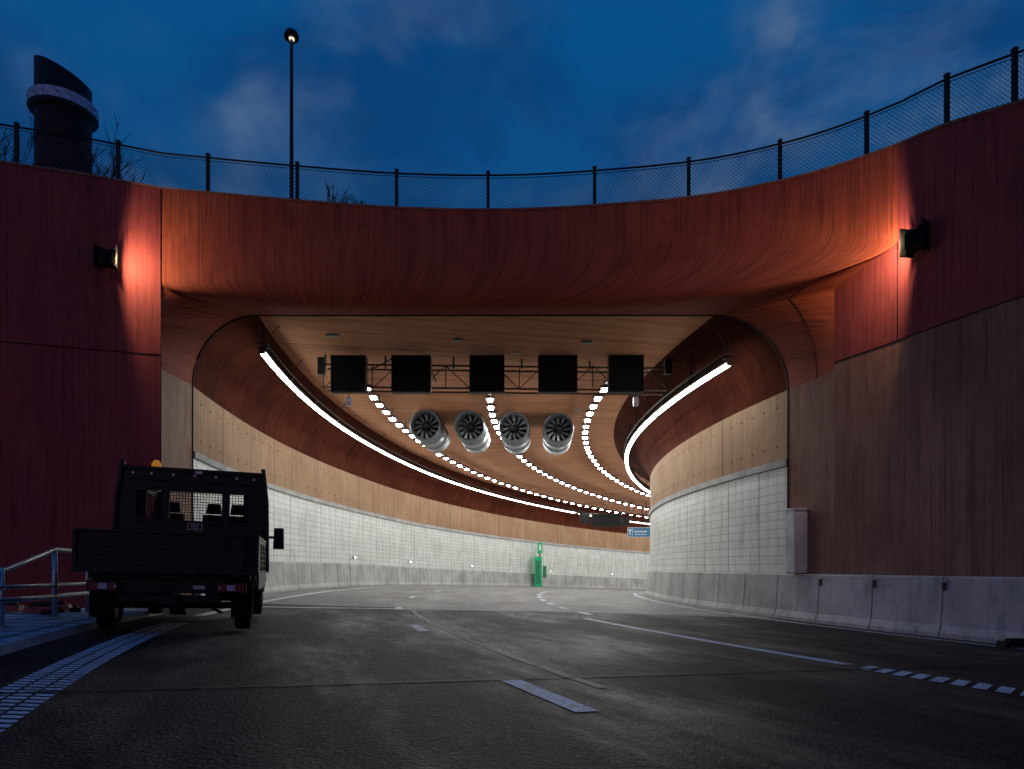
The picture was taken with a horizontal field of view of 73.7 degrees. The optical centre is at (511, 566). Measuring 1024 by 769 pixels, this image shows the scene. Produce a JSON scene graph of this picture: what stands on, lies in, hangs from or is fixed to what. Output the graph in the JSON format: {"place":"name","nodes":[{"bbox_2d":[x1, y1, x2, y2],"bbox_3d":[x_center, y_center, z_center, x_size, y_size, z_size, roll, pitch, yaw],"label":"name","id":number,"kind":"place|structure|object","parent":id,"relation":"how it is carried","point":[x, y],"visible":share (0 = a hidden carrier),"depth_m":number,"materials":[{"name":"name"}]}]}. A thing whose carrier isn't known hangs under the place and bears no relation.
{"place":"outdoors","nodes":[
{"label":"outdoors","id":0,"kind":"place"},
{"bbox_2d":[40,606,80,614],"bbox_3d":[-7.345,0.678,10.639,1.411,0.122,1.561,0,0,34],"label":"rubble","id":1,"kind":"object","parent":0,"point":[73,609],"visible":0.31,"depth_m":10.81,"materials":[{"name":"stone"}]},
{"bbox_2d":[0,608,161,655],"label":"pavement","id":2,"kind":"structure","parent":0,"point":[26,630],"depth_m":8.59,"materials":[{"name":"grey concrete"}]},
{"bbox_2d":[5,601,72,612],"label":"plastic barrier bases","id":3,"kind":"object","parent":2,"relation":"on","point":[37,607],"visible":0.81,"depth_m":10.51,"materials":[{"name":"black plastic"}]},
{"bbox_2d":[0,547,88,627],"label":"handrail","id":4,"kind":"object","parent":2,"relation":"on","point":[54,595],"visible":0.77,"depth_m":9.37,"materials":[{"name":"metal"}]},
{"bbox_2d":[193,316,786,578],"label":"tunnel","id":5,"kind":"structure","parent":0,"point":[708,458],"depth_m":25.13,"materials":[{"name":"brown wood"}]},
{"bbox_2d":[410,410,449,452],"bbox_3d":[-3.531,-5.962,29.768,1.320,1.523,3.140,0,0,3],"label":"jet fan","id":6,"kind":"object","parent":5,"relation":"attached to","point":[429,430],"visible":0.98,"depth_m":28.68},
{"bbox_2d":[257,325,649,523],"bbox_3d":[10.368,-4.901,54.848,16.068,3.343,79.105,0,0,36],"label":"tunnel strip light","id":7,"kind":"object","parent":5,"relation":"attached to","point":[281,370],"visible":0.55,"depth_m":28.92,"materials":[{"name":"white plastic"}]},
{"bbox_2d":[454,411,489,453],"bbox_3d":[-1.692,-5.921,29.768,1.320,1.523,3.140,0,0,3],"label":"jet fan","id":8,"kind":"object","parent":5,"relation":"attached to","point":[471,431],"visible":0.98,"depth_m":28.67},
{"bbox_2d":[317,354,671,406],"bbox_3d":[-0.525,-5.760,20.972,10.750,1.780,0.704,0,0,0],"label":"sign gantry","id":9,"kind":"object","parent":5,"relation":"hanging from","point":[322,364],"visible":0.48,"depth_m":20.79,"materials":[{"name":"metal"}]},
{"bbox_2d":[330,355,367,393],"bbox_3d":[-4.900,-5.843,20.596,1.050,1.226,0.433,0,0,0],"label":"lane control sign","id":10,"kind":"object","parent":9,"relation":"attached to","point":[349,374],"visible":1,"depth_m":20.44,"materials":[{"name":"black metal"}]},
{"bbox_2d":[391,354,431,393],"bbox_3d":[-3.020,-5.843,20.596,1.180,1.226,0.433,0,0,0],"label":"lane control sign","id":11,"kind":"object","parent":9,"relation":"attached to","point":[411,374],"visible":1,"depth_m":20.44,"materials":[{"name":"black metal"}]},
{"bbox_2d":[469,355,504,393],"bbox_3d":[-0.750,-5.843,20.596,1.050,1.226,0.433,0,0,0],"label":"lane control sign","id":12,"kind":"object","parent":9,"relation":"attached to","point":[486,374],"visible":1,"depth_m":20.44,"materials":[{"name":"black metal"}]},
{"bbox_2d":[538,355,577,393],"bbox_3d":[1.370,-5.843,20.596,1.180,1.226,0.433,0,0,0],"label":"lane control sign","id":13,"kind":"object","parent":9,"relation":"attached to","point":[557,374],"visible":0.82,"depth_m":20.44,"materials":[{"name":"black metal"}]},
{"bbox_2d":[607,355,643,393],"bbox_3d":[3.420,-5.843,20.596,1.050,1.226,0.433,0,0,0],"label":"lane control sign","id":14,"kind":"object","parent":9,"relation":"attached to","point":[625,374],"visible":0.89,"depth_m":20.44,"materials":[{"name":"black metal"}]},
{"bbox_2d":[368,384,648,517],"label":"tunnel ceiling lights","id":15,"kind":"object","parent":5,"relation":"attached to","point":[384,410],"visible":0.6,"depth_m":38.62},
{"bbox_2d":[485,394,649,508],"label":"tunnel ceiling lights","id":16,"kind":"object","parent":5,"relation":"attached to","point":[490,399],"visible":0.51,"depth_m":38.95},
{"bbox_2d":[581,377,649,495],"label":"tunnel ceiling lights","id":17,"kind":"object","parent":5,"relation":"attached to","point":[588,413],"visible":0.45,"depth_m":30.96},
{"bbox_2d":[617,322,734,492],"bbox_3d":[18.282,-4.468,47.606,13.830,3.658,64.372,0,0,35],"label":"tunnel strip light","id":18,"kind":"object","parent":5,"relation":"attached to","point":[721,363],"visible":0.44,"depth_m":21.51,"materials":[{"name":"white plastic"}]},
{"bbox_2d":[0,99,1023,607],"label":"tunnel portal","id":19,"kind":"object","parent":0,"point":[904,379],"visible":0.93,"depth_m":15.79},
{"bbox_2d":[93,241,117,281],"bbox_3d":[-9.430,-7.073,15.918,0.494,0.753,0.467,0,0,-18],"label":"wall floodlight","id":20,"kind":"object","parent":19,"relation":"attached to","point":[103,258],"depth_m":15.74,"materials":[{"name":"metal"}]},
{"bbox_2d":[0,46,1023,207],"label":"chainlink fence","id":21,"kind":"object","parent":19,"relation":"on","point":[1014,71],"visible":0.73,"depth_m":16.34,"materials":[{"name":"black metal"}]},
{"bbox_2d":[499,412,530,453],"bbox_3d":[0.148,-5.881,29.768,1.320,1.523,3.140,0,0,3],"label":"jet fan","id":22,"kind":"object","parent":19,"relation":"attached to","point":[514,431],"visible":0.99,"depth_m":28.67},
{"bbox_2d":[542,413,573,454],"bbox_3d":[1.988,-5.841,29.768,1.320,1.523,3.140,0,0,3],"label":"jet fan","id":23,"kind":"object","parent":19,"relation":"attached to","point":[558,430],"visible":0.97,"depth_m":28.66},
{"bbox_2d":[574,507,648,526],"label":"overhead tunnel sign","id":24,"kind":"object","parent":19,"relation":"attached to","point":[607,520],"visible":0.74,"depth_m":59.85,"materials":[{"name":"black metal"}]},
{"bbox_2d":[628,501,649,536],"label":"blue direction sign","id":25,"kind":"object","parent":19,"relation":"attached to","point":[639,532],"visible":0.91,"depth_m":56.95,"materials":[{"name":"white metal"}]},
{"bbox_2d":[784,508,807,572],"bbox_3d":[6.901,-0.620,16.448,0.520,1.540,0.405,0,0,-13],"label":"electrical cabinet","id":26,"kind":"object","parent":19,"relation":"attached to","point":[796,540],"visible":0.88,"depth_m":16.28,"materials":[{"name":"metal"}]},
{"bbox_2d":[899,217,930,257],"bbox_3d":[7.939,-6.273,13.308,0.467,0.753,0.494,0,0,-21],"label":"wall floodlight","id":27,"kind":"object","parent":19,"relation":"attached to","point":[912,242],"depth_m":13.21,"materials":[{"name":"metal"}]},
{"bbox_2d":[0,585,1023,768],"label":"road","id":28,"kind":"structure","parent":0,"point":[848,716],"depth_m":5.27,"materials":[{"name":"grey asphalt"}]},
{"bbox_2d":[70,460,283,628],"bbox_3d":[-5.057,-0.386,10.987,2.590,2.506,5.117,2,0,-17],"label":"flatbed truck","id":29,"kind":"object","parent":28,"relation":"on","point":[161,560],"visible":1,"depth_m":8.99,"materials":[{"name":"paint"}]},
{"bbox_2d":[193,562,646,594],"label":"concrete barrier","id":30,"kind":"object","parent":28,"relation":"on","point":[285,576],"visible":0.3,"depth_m":40.66,"materials":[{"name":"grey concrete"}]},
{"bbox_2d":[0,606,1015,693],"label":"road expansion joint","id":31,"kind":"object","parent":28,"relation":"on","point":[464,679],"visible":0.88,"depth_m":6.86,"materials":[{"name":"metal"}]},
{"bbox_2d":[0,586,1023,731],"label":"road markings","id":32,"kind":"object","parent":28,"relation":"on","point":[569,704],"visible":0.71,"depth_m":6.23,"materials":[{"name":"paint"}]},
{"bbox_2d":[534,543,545,586],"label":"emergency station","id":33,"kind":"object","parent":28,"relation":"on","point":[537,571],"visible":1,"depth_m":58.60,"materials":[{"name":"metal"}]},
{"bbox_2d":[645,571,1023,643],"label":"concrete barrier","id":34,"kind":"object","parent":28,"relation":"on","point":[981,609],"visible":0.85,"depth_m":14.07,"materials":[{"name":"grey concrete"}]},
{"bbox_2d":[818,577,947,589],"bbox_3d":[7.679,0.339,13.216,0.118,0.190,4.980,0,0,-16],"label":"barrier coupling","id":35,"kind":"object","parent":34,"relation":"attached to","point":[873,583],"visible":1,"depth_m":13.95,"materials":[{"name":"metal"}]},
{"bbox_2d":[996,638,1023,647],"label":"rubber sign foot","id":36,"kind":"object","parent":28,"relation":"on","point":[1012,643],"visible":0.98,"depth_m":10.68},
{"bbox_2d":[0,0,1023,207],"label":"sky","id":37,"kind":"structure","parent":0,"point":[407,86],"materials":[{"name":"blue"}]},
{"label":"hill","id":38,"kind":"structure","parent":0,"visible":0},
{"bbox_2d":[0,106,64,167],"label":"bare shrub","id":39,"kind":"object","parent":38,"relation":"on","point":[5,152],"visible":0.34,"depth_m":19.24,"materials":[{"name":"brown plant"}]},
{"bbox_2d":[26,55,98,172],"bbox_3d":[-14.650,-12.190,22.300,2.015,8.380,2.015,0,0,0],"label":"ventilation chimney","id":40,"kind":"object","parent":38,"relation":"on","point":[65,93],"visible":0.47,"depth_m":21.61,"materials":[{"name":"metal"}]},
{"bbox_2d":[65,114,146,182],"bbox_3d":[-11.006,-10.139,18.511,1.951,3.892,2.232,0,0,-41],"label":"bare shrub","id":41,"kind":"object","parent":38,"relation":"on","point":[98,169],"visible":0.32,"depth_m":18.14,"materials":[{"name":"brown plant"}]},
{"bbox_2d":[284,28,298,198],"bbox_3d":[-7.750,-13.495,24.000,0.514,10.790,0.514,0,0,0],"label":"street lamp","id":42,"kind":"object","parent":38,"relation":"on","point":[291,36],"visible":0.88,"depth_m":23.94,"materials":[{"name":"black metal"}]},
{"bbox_2d":[325,182,365,203],"bbox_3d":[-4.389,-9.163,18.248,1.307,1.940,1.574,0,0,38],"label":"bare shrub","id":43,"kind":"object","parent":38,"relation":"on","point":[345,198],"visible":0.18,"depth_m":17.93,"materials":[{"name":"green plant"}]}
]}

